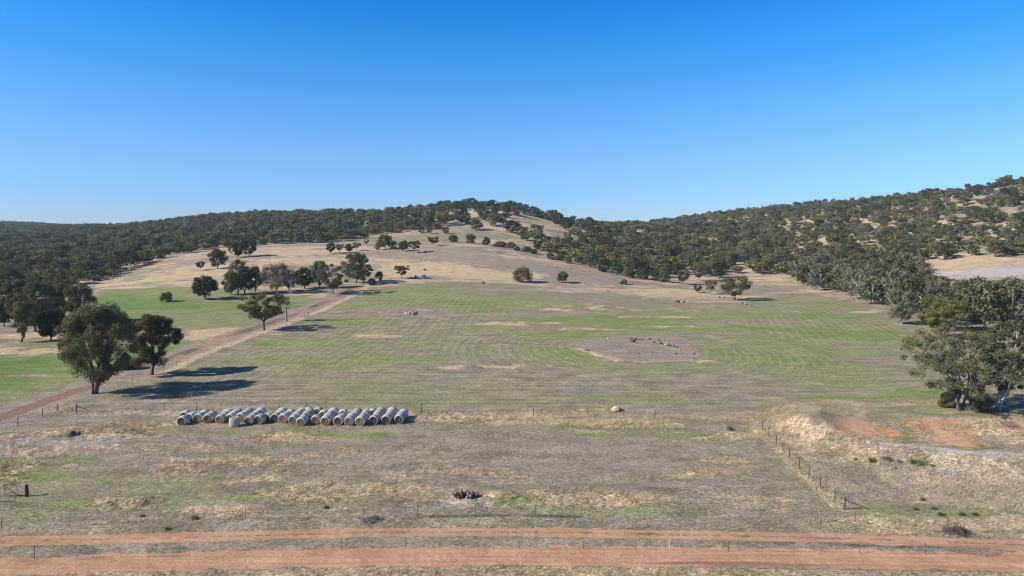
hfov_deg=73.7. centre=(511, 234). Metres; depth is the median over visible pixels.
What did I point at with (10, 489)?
pipe gate
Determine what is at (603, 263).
tree
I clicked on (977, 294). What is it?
wild gum
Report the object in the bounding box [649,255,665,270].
wild gum
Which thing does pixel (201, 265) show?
tree
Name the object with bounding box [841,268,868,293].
wild gum
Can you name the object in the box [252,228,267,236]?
wild gum
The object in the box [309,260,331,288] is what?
gum tree
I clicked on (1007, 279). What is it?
wild gum
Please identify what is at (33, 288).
gum tree
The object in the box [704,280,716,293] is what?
tree
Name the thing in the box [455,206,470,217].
wild gum
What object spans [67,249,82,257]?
wild gum
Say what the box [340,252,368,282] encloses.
gum tree
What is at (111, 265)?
wild gum
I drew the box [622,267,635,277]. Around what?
tree
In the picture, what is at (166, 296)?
shrub
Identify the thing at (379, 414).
hay bale
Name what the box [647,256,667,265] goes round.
wild gum
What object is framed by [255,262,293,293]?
gum tree
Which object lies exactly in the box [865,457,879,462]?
tussock
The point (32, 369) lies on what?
green field
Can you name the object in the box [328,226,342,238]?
wild gum
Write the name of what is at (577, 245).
wild gum
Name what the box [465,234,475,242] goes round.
shrub
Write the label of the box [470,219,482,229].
wild gum
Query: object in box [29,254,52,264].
wild gum
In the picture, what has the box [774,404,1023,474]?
dam bank
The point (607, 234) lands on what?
wild gum
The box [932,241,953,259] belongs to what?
wild gum
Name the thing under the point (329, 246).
tree
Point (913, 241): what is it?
wild gum
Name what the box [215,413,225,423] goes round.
hay bale
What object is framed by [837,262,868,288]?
wild gum
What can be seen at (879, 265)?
wild gum
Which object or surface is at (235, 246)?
gum tree
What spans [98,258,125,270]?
wild gum
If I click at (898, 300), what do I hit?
gum tree
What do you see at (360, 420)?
hay bale
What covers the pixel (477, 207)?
wild gum
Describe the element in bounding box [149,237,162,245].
wild gum
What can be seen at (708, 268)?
wild gum
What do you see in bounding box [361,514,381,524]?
brush heap
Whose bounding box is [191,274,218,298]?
gum tree
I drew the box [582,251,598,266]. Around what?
tree
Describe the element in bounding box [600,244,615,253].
wild gum
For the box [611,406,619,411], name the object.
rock
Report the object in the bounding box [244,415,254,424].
hay bale
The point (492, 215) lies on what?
wild gum
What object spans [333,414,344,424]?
hay bale
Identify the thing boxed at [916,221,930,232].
wild gum
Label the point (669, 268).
wild gum
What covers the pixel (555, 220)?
wild gum
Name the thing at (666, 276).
tree
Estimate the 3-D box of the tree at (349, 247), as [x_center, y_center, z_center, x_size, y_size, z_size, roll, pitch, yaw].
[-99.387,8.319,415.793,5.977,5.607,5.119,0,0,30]
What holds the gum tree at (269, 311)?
on the ground at (536, 453)
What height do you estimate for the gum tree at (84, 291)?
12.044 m
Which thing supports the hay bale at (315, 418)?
on the ground at (536, 453)
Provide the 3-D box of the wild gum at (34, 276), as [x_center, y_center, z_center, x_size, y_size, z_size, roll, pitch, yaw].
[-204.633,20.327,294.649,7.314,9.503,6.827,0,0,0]
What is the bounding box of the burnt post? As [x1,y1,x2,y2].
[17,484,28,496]
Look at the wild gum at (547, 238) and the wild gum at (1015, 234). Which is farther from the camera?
the wild gum at (547, 238)
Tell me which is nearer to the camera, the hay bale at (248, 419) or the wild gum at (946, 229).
the hay bale at (248, 419)
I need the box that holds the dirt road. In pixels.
[0,544,1023,575]
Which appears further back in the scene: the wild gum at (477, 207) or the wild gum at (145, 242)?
the wild gum at (477, 207)
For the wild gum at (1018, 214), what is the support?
on the hills
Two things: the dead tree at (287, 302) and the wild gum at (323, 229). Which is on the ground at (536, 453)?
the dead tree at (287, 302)
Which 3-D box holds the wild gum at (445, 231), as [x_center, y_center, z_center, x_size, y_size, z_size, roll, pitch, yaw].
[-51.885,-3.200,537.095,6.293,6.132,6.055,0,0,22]
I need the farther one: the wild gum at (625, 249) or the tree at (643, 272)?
the wild gum at (625, 249)
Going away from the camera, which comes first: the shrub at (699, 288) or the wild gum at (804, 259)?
the shrub at (699, 288)
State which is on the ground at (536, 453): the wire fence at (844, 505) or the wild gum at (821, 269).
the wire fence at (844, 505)
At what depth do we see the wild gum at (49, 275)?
292.96 m
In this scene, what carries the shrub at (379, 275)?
on the hills
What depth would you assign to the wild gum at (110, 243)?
508.99 m
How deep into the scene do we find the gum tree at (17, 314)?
163.87 m
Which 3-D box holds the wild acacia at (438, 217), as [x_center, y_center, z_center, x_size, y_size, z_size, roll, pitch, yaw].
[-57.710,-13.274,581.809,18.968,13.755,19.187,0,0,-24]
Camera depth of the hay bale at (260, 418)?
93.40 m
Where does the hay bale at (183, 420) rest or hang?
on the ground at (536, 453)
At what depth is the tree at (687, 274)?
338.20 m
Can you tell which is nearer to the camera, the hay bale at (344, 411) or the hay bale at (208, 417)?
the hay bale at (208, 417)
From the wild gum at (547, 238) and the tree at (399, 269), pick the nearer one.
the tree at (399, 269)
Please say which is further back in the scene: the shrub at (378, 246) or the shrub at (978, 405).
the shrub at (378, 246)
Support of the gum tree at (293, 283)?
on the ground at (536, 453)
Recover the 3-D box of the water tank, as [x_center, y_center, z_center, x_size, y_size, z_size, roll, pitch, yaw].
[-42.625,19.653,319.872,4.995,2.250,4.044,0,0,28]
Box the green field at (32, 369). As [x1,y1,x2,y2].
[0,287,338,406]
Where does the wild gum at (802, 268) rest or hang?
on the hills
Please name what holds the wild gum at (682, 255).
on the hills
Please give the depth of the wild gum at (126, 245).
452.05 m
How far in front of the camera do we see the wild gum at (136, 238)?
536.78 m
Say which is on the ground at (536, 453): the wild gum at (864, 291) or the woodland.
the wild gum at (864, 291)
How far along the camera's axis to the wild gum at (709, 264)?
401.47 m
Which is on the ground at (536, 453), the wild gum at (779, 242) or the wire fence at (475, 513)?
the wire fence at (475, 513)
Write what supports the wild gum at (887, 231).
on the hills
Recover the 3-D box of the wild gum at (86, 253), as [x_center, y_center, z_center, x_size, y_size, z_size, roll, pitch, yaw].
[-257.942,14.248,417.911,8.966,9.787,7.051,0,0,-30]
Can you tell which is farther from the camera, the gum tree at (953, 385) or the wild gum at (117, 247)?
the wild gum at (117, 247)
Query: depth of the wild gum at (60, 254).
437.97 m
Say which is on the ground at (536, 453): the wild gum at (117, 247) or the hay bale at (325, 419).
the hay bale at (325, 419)
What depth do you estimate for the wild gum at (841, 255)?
354.64 m
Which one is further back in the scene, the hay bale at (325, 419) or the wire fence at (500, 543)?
the hay bale at (325, 419)
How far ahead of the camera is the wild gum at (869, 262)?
326.43 m
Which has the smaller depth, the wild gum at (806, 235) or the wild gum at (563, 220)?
the wild gum at (806, 235)
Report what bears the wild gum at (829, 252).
on the hills
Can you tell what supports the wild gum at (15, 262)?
on the hills
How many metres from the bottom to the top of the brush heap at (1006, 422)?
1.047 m
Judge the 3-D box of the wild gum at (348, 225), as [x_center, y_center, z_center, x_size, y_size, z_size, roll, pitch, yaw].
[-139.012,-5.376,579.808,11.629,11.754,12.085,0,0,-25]
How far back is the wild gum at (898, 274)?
235.81 m
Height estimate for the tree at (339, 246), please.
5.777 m
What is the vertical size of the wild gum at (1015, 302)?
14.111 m
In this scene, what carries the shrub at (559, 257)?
on the hills
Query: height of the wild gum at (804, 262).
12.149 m
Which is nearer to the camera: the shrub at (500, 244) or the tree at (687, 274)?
the tree at (687, 274)
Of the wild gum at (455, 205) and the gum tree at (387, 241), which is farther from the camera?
the wild gum at (455, 205)
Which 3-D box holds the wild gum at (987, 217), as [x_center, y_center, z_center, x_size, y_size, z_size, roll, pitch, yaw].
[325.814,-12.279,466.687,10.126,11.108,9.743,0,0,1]
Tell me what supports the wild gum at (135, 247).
on the hills
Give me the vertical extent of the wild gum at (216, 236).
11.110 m
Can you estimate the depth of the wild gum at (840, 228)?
530.99 m
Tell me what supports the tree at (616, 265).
on the hills
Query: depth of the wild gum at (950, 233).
410.35 m
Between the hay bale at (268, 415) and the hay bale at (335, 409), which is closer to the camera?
the hay bale at (268, 415)
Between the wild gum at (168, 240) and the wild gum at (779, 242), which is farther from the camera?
the wild gum at (779, 242)
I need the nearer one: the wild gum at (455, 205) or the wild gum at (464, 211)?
the wild gum at (464, 211)
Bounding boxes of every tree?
[0,278,31,321]
[0,301,13,325]
[4,281,63,331]
[10,300,33,342]
[35,309,66,339]
[45,282,71,311]
[54,301,138,393]
[60,283,97,312]
[128,313,183,374]
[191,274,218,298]
[195,261,204,267]
[206,248,227,268]
[220,272,238,294]
[226,259,249,294]
[228,242,243,257]
[235,265,256,294]
[236,292,287,329]
[240,239,256,256]
[247,265,262,291]
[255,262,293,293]
[264,278,310,321]
[282,269,298,290]
[294,267,313,288]
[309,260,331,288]
[315,263,356,293]
[325,243,334,251]
[335,244,344,252]
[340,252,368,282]
[345,244,354,250]
[352,242,360,250]
[352,264,373,283]
[377,234,393,247]
[394,266,409,278]
[397,240,407,250]
[406,240,421,252]
[427,236,438,243]
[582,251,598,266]
[595,258,610,271]
[609,260,624,274]
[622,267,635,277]
[636,267,649,278]
[651,270,659,280]
[657,270,670,281]
[671,270,691,283]
[692,265,706,280]
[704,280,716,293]
[711,261,729,276]
[713,275,753,299]
[885,287,919,323]
[898,325,1023,410]
[917,295,969,337]
[951,320,1023,409]
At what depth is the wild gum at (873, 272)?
257.98 m
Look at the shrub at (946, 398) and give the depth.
102.33 m
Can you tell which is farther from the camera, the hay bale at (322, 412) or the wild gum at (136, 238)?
the wild gum at (136, 238)
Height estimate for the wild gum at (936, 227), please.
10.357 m
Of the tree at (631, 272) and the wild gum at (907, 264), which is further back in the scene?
the tree at (631, 272)
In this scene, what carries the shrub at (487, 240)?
on the hills
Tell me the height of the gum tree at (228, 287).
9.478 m
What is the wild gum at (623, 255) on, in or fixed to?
on the hills
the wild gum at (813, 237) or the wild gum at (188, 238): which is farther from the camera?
the wild gum at (813, 237)
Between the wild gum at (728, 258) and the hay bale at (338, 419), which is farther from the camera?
the wild gum at (728, 258)
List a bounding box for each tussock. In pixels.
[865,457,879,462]
[913,458,926,465]
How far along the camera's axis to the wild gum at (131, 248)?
392.67 m
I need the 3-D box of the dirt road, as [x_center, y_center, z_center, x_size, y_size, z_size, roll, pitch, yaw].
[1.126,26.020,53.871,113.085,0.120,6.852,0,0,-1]
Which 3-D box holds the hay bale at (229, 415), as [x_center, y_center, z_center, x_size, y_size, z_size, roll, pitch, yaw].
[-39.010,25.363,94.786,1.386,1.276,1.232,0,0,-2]
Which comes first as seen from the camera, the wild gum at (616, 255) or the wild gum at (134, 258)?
the wild gum at (134, 258)
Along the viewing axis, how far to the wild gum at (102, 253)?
419.62 m
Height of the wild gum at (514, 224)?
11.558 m
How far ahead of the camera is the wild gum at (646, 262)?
389.55 m
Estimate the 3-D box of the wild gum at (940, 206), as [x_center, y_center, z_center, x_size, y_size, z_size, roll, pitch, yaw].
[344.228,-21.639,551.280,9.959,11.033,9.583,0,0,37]
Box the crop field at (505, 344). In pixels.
[84,281,1023,409]
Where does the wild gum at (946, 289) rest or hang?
on the ground at (536, 453)
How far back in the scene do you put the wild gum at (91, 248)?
462.31 m
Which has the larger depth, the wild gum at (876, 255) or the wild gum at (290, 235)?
the wild gum at (290, 235)
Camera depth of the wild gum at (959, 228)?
440.26 m
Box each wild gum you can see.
[0,269,26,295]
[2,267,18,278]
[3,251,19,262]
[3,260,22,265]
[12,265,28,273]
[14,253,35,259]
[18,258,42,270]
[22,273,36,281]
[28,271,44,283]
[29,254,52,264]
[41,267,67,283]
[48,259,70,269]
[52,250,69,257]
[53,245,71,253]
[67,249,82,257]
[70,261,97,279]
[75,241,82,248]
[76,255,99,261]
[77,259,101,268]
[84,250,94,255]
[85,246,100,255]
[88,238,104,245]
[91,250,113,258]
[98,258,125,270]
[104,241,120,248]
[104,262,119,271]
[108,250,125,267]
[112,244,124,250]
[117,243,136,250]
[121,249,139,266]
[122,245,137,263]
[130,237,141,241]
[130,245,149,252]
[134,240,148,245]
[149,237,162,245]
[161,237,173,245]
[169,240,183,253]
[180,236,199,248]
[207,233,226,247]
[227,233,241,242]
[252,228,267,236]
[281,230,296,242]
[312,227,327,234]
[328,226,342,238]
[342,221,355,229]
[379,223,388,230]
[398,218,412,229]
[417,226,424,232]
[418,214,434,228]
[442,227,449,233]
[447,201,459,210]
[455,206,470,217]
[464,197,476,209]
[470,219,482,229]
[471,203,483,213]
[485,206,499,218]
[486,213,500,225]
[497,213,508,223]
[501,220,521,232]
[510,205,522,214]
[515,226,528,233]
[519,231,528,240]
[539,236,551,243]
[548,209,561,220]
[552,214,563,224]
[559,217,574,229]
[570,242,581,248]
[576,246,596,259]
[583,219,597,230]
[585,226,599,237]
[594,247,604,262]
[595,239,609,245]
[599,231,612,239]
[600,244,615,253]
[610,252,621,261]
[614,236,632,244]
[616,246,630,254]
[616,253,632,264]
[620,255,644,269]
[628,233,639,241]
[629,248,643,256]
[633,260,649,271]
[642,249,656,254]
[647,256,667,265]
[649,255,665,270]
[651,235,664,244]
[651,239,666,248]
[654,263,672,276]
[660,246,675,256]
[671,245,686,256]
[676,251,691,259]
[684,253,696,268]
[698,263,711,274]
[705,262,717,274]
[710,255,726,268]
[724,255,733,268]
[729,253,736,264]
[743,248,760,258]
[757,235,767,244]
[763,242,774,251]
[770,238,785,247]
[773,250,792,262]
[787,259,800,277]
[790,258,807,274]
[791,264,816,284]
[793,260,815,282]
[802,230,810,241]
[805,263,833,289]
[807,234,817,242]
[809,256,822,275]
[810,250,829,262]
[814,260,832,287]
[822,250,831,258]
[825,257,853,284]
[825,269,847,291]
[830,252,850,262]
[832,226,843,238]
[835,247,846,254]
[837,239,854,250]
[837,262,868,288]
[838,228,853,237]
[838,268,865,298]
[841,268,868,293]
[847,247,865,254]
[849,252,869,264]
[856,276,885,303]
[858,258,878,275]
[860,263,872,269]
[861,223,870,234]
[863,267,888,299]
[864,263,889,275]
[865,249,884,261]
[869,262,889,270]
[879,255,908,267]
[880,228,896,238]
[880,269,911,305]
[881,255,903,271]
[881,272,921,294]
[885,245,901,254]
[890,275,933,311]
[894,239,912,249]
[894,251,913,265]
[896,231,908,240]
[897,260,925,277]
[897,266,926,279]
[898,247,918,259]
[903,233,916,240]
[907,240,917,247]
[909,255,933,279]
[911,286,948,316]
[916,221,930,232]
[917,279,952,298]
[918,226,929,233]
[924,273,949,285]
[924,286,956,297]
[926,208,940,219]
[927,228,938,241]
[930,297,972,330]
[932,201,944,210]
[932,225,944,236]
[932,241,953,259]
[935,226,957,238]
[945,230,957,243]
[950,281,991,322]
[952,221,971,234]
[954,279,971,291]
[959,275,1010,329]
[965,205,982,216]
[967,230,987,243]
[973,208,985,220]
[976,223,990,238]
[979,209,997,223]
[983,237,1006,256]
[989,192,1006,203]
[992,281,1023,330]
[994,276,1023,316]
[1000,227,1011,238]
[1007,231,1023,243]
[1011,211,1023,226]
[1017,205,1023,212]
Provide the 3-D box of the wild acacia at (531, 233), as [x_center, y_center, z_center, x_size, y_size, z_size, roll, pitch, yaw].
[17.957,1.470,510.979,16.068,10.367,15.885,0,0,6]
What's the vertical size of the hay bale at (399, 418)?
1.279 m
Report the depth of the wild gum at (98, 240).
547.11 m
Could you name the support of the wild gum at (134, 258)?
on the hills
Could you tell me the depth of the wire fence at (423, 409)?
99.25 m
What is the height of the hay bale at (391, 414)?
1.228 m
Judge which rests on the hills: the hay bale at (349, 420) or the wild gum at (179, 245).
the wild gum at (179, 245)
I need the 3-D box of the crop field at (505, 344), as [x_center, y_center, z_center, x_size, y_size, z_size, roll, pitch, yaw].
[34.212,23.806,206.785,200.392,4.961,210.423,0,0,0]
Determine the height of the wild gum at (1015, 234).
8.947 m
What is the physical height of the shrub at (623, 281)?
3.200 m
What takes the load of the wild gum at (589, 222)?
on the hills
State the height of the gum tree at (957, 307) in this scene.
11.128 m
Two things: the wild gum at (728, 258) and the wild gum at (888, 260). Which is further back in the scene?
the wild gum at (728, 258)
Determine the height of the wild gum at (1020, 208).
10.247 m
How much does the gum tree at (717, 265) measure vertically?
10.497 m
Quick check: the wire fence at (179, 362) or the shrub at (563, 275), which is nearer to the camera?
the wire fence at (179, 362)
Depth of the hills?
372.02 m
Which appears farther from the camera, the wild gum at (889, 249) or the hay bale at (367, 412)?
the wild gum at (889, 249)
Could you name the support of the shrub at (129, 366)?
on the green field at (32, 369)
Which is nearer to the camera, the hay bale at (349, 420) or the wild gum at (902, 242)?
the hay bale at (349, 420)
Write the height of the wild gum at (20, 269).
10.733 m
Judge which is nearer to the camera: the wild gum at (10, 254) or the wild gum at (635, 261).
the wild gum at (635, 261)
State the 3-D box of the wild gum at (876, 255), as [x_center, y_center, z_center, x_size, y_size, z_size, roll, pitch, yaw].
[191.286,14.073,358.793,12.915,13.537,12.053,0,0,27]
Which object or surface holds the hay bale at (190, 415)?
on the ground at (536, 453)
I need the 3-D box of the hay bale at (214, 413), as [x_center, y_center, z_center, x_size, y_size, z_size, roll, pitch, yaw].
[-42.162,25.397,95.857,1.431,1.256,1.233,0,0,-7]
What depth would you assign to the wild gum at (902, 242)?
420.71 m
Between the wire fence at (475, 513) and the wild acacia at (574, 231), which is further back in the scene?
the wild acacia at (574, 231)
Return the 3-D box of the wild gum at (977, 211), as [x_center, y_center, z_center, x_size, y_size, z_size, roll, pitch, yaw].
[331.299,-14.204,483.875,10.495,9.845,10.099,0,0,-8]
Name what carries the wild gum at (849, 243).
on the hills
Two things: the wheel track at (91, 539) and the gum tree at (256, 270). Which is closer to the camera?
the wheel track at (91, 539)
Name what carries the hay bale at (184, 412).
on the ground at (536, 453)
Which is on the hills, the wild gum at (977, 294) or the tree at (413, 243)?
the tree at (413, 243)
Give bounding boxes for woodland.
[0,175,1023,290]
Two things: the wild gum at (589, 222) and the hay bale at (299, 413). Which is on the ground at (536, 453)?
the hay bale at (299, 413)
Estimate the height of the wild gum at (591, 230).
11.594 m
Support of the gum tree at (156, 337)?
on the ground at (536, 453)
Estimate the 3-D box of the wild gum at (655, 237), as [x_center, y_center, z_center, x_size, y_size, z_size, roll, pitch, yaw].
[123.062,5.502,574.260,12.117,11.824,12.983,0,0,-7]
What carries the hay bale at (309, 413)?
on the ground at (536, 453)
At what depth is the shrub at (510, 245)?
443.81 m
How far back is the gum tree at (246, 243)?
392.65 m
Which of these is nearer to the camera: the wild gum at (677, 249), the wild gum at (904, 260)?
the wild gum at (904, 260)
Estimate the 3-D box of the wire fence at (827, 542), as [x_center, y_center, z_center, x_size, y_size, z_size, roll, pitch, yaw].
[28.079,25.672,55.635,20.693,1.257,0.137,0,0,2]
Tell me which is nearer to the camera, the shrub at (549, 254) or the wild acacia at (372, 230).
the shrub at (549, 254)
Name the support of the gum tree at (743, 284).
on the ground at (536, 453)
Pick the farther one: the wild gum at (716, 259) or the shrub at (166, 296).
the wild gum at (716, 259)
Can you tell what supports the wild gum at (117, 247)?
on the hills
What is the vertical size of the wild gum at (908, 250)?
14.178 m
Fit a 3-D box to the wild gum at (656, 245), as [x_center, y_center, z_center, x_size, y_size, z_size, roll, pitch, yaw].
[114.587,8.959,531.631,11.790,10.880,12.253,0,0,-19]
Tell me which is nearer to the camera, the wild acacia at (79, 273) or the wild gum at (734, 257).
the wild acacia at (79, 273)
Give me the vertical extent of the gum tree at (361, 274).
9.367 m
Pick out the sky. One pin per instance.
(113, 111)
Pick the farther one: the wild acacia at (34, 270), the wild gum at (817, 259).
the wild gum at (817, 259)
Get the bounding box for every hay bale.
[177,415,188,424]
[179,410,190,416]
[186,411,196,421]
[194,412,204,421]
[202,413,214,422]
[208,411,217,419]
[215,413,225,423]
[225,412,235,422]
[229,416,239,426]
[236,411,247,421]
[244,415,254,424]
[254,413,266,423]
[257,407,266,413]
[265,411,273,421]
[270,412,280,421]
[278,412,289,422]
[288,414,298,423]
[293,411,301,416]
[296,416,306,425]
[302,410,312,419]
[311,414,320,423]
[314,406,322,413]
[319,409,327,417]
[320,415,330,424]
[324,412,333,420]
[329,407,338,415]
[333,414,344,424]
[338,409,348,414]
[344,415,354,425]
[355,415,366,425]
[361,410,370,418]
[368,414,379,424]
[372,411,381,420]
[381,413,391,423]
[385,411,393,420]
[394,413,404,423]
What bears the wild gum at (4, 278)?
on the hills
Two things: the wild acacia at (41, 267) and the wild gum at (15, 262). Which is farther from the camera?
the wild gum at (15, 262)
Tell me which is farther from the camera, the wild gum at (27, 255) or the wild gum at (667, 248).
the wild gum at (667, 248)
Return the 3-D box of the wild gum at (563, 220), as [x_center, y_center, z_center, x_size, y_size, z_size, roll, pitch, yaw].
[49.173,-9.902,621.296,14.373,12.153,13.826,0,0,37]
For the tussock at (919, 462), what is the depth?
75.76 m
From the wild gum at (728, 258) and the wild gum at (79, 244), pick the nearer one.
the wild gum at (728, 258)
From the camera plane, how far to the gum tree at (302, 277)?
282.11 m
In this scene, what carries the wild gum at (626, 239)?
on the hills
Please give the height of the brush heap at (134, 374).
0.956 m
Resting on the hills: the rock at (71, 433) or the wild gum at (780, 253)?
the wild gum at (780, 253)
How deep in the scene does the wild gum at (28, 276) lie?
297.79 m
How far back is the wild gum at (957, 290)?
255.84 m
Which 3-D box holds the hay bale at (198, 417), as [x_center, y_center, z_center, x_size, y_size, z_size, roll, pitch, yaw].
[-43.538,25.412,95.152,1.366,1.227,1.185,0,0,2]
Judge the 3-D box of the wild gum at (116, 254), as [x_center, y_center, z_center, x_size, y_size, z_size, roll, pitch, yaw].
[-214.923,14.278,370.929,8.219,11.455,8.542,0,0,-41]
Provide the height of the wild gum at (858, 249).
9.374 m
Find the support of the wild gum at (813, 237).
on the hills
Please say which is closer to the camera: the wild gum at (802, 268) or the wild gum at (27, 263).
the wild gum at (802, 268)
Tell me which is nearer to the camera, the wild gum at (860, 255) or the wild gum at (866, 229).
the wild gum at (860, 255)
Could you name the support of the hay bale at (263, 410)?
on the ground at (536, 453)
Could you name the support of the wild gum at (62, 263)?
on the hills
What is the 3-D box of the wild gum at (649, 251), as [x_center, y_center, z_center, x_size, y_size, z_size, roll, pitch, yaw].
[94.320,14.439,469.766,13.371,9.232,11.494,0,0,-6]
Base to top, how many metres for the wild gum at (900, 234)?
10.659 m
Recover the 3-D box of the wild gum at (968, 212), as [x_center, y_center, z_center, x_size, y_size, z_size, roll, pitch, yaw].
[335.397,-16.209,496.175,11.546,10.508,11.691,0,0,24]
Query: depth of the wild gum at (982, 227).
414.93 m
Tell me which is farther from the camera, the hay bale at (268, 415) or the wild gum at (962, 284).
the wild gum at (962, 284)
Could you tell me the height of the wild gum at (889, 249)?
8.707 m
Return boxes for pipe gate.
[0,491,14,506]
[4,485,16,495]
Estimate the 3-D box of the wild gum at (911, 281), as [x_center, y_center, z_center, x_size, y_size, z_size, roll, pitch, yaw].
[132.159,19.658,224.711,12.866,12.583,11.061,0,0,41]
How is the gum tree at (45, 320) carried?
on the green field at (32, 369)
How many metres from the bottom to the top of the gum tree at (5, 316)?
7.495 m
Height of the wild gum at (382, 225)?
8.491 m
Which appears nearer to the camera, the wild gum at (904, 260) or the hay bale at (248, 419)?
the hay bale at (248, 419)
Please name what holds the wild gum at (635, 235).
on the hills
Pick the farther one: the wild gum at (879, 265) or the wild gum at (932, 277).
the wild gum at (879, 265)
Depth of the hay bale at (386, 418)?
93.69 m
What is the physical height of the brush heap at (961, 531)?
1.086 m
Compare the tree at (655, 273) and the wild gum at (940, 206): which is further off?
the wild gum at (940, 206)
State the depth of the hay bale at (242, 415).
94.43 m
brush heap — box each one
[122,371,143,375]
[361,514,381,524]
[941,522,976,537]
[997,418,1018,426]
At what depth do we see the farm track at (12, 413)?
133.67 m
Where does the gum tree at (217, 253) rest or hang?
on the hills
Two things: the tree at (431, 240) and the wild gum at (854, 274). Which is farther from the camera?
the tree at (431, 240)
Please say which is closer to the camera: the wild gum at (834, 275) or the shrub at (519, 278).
the wild gum at (834, 275)
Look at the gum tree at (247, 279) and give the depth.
264.05 m
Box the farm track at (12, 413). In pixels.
[0,286,358,421]
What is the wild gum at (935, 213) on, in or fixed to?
on the hills
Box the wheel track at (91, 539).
[0,527,1023,550]
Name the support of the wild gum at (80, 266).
on the hills
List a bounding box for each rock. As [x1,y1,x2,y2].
[67,431,75,436]
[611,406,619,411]
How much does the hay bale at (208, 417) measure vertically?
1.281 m
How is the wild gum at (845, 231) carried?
on the hills
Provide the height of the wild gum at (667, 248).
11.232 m
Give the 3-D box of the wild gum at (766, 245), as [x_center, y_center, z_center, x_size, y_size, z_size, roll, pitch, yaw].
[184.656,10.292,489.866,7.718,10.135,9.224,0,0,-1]
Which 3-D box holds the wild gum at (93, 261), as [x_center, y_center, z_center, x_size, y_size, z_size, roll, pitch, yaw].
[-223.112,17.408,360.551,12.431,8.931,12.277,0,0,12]
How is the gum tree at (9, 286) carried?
on the ground at (536, 453)
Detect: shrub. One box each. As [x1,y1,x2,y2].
[113,356,136,369]
[159,292,172,301]
[367,278,375,285]
[373,242,380,249]
[374,271,382,280]
[389,241,397,248]
[448,235,457,241]
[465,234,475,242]
[481,237,490,244]
[492,241,506,246]
[506,242,515,247]
[512,265,532,282]
[522,246,531,251]
[546,252,554,259]
[554,253,564,260]
[556,271,568,282]
[563,255,572,262]
[574,255,583,263]
[620,279,627,284]
[693,285,702,292]
[937,392,956,407]
[968,392,994,412]
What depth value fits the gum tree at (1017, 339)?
101.32 m
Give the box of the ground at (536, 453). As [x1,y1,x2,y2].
[0,285,1023,575]
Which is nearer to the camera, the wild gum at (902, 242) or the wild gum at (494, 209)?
the wild gum at (902, 242)
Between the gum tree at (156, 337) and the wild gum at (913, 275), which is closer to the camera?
the gum tree at (156, 337)
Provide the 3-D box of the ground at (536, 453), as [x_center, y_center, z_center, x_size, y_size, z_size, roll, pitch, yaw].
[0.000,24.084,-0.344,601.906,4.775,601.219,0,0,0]
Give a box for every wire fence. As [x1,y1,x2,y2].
[0,404,57,430]
[1,505,855,529]
[75,402,762,429]
[102,320,299,393]
[341,537,669,549]
[728,540,987,556]
[762,421,867,509]
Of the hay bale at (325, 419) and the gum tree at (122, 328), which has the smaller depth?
the hay bale at (325, 419)
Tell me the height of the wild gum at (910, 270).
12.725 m
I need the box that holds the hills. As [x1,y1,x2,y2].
[0,184,1023,301]
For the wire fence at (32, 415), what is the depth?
95.85 m
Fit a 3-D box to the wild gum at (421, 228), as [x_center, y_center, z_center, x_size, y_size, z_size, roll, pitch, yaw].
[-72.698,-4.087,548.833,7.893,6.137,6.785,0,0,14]
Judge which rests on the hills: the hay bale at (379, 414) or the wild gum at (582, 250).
the wild gum at (582, 250)
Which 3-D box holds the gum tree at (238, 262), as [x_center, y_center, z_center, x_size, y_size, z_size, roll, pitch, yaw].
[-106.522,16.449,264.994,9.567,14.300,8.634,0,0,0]
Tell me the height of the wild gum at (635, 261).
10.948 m
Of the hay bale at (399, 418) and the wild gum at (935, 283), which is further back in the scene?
the wild gum at (935, 283)
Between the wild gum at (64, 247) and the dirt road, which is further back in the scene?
the wild gum at (64, 247)
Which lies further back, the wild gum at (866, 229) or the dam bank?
the wild gum at (866, 229)
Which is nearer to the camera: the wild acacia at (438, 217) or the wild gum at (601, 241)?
the wild gum at (601, 241)
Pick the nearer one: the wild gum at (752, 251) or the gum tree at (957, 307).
the gum tree at (957, 307)
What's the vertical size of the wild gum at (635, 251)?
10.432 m
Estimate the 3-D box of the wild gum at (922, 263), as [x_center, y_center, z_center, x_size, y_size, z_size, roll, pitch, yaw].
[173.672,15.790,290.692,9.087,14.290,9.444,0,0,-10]
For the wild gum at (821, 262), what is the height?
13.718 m
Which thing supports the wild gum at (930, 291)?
on the ground at (536, 453)
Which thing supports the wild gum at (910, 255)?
on the hills
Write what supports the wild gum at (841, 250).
on the hills
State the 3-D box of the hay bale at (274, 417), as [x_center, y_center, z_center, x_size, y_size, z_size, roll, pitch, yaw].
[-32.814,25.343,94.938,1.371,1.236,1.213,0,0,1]
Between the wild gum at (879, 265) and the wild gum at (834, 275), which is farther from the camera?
the wild gum at (834, 275)
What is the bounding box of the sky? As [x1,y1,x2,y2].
[0,0,1023,223]
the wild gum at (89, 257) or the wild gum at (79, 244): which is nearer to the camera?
the wild gum at (89, 257)
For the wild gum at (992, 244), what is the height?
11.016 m
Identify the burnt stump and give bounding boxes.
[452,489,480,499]
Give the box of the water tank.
[415,274,425,278]
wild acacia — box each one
[22,268,43,272]
[33,264,51,269]
[66,269,87,284]
[368,226,380,234]
[434,211,454,225]
[526,230,545,239]
[568,228,581,236]
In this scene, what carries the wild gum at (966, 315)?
on the ground at (536, 453)

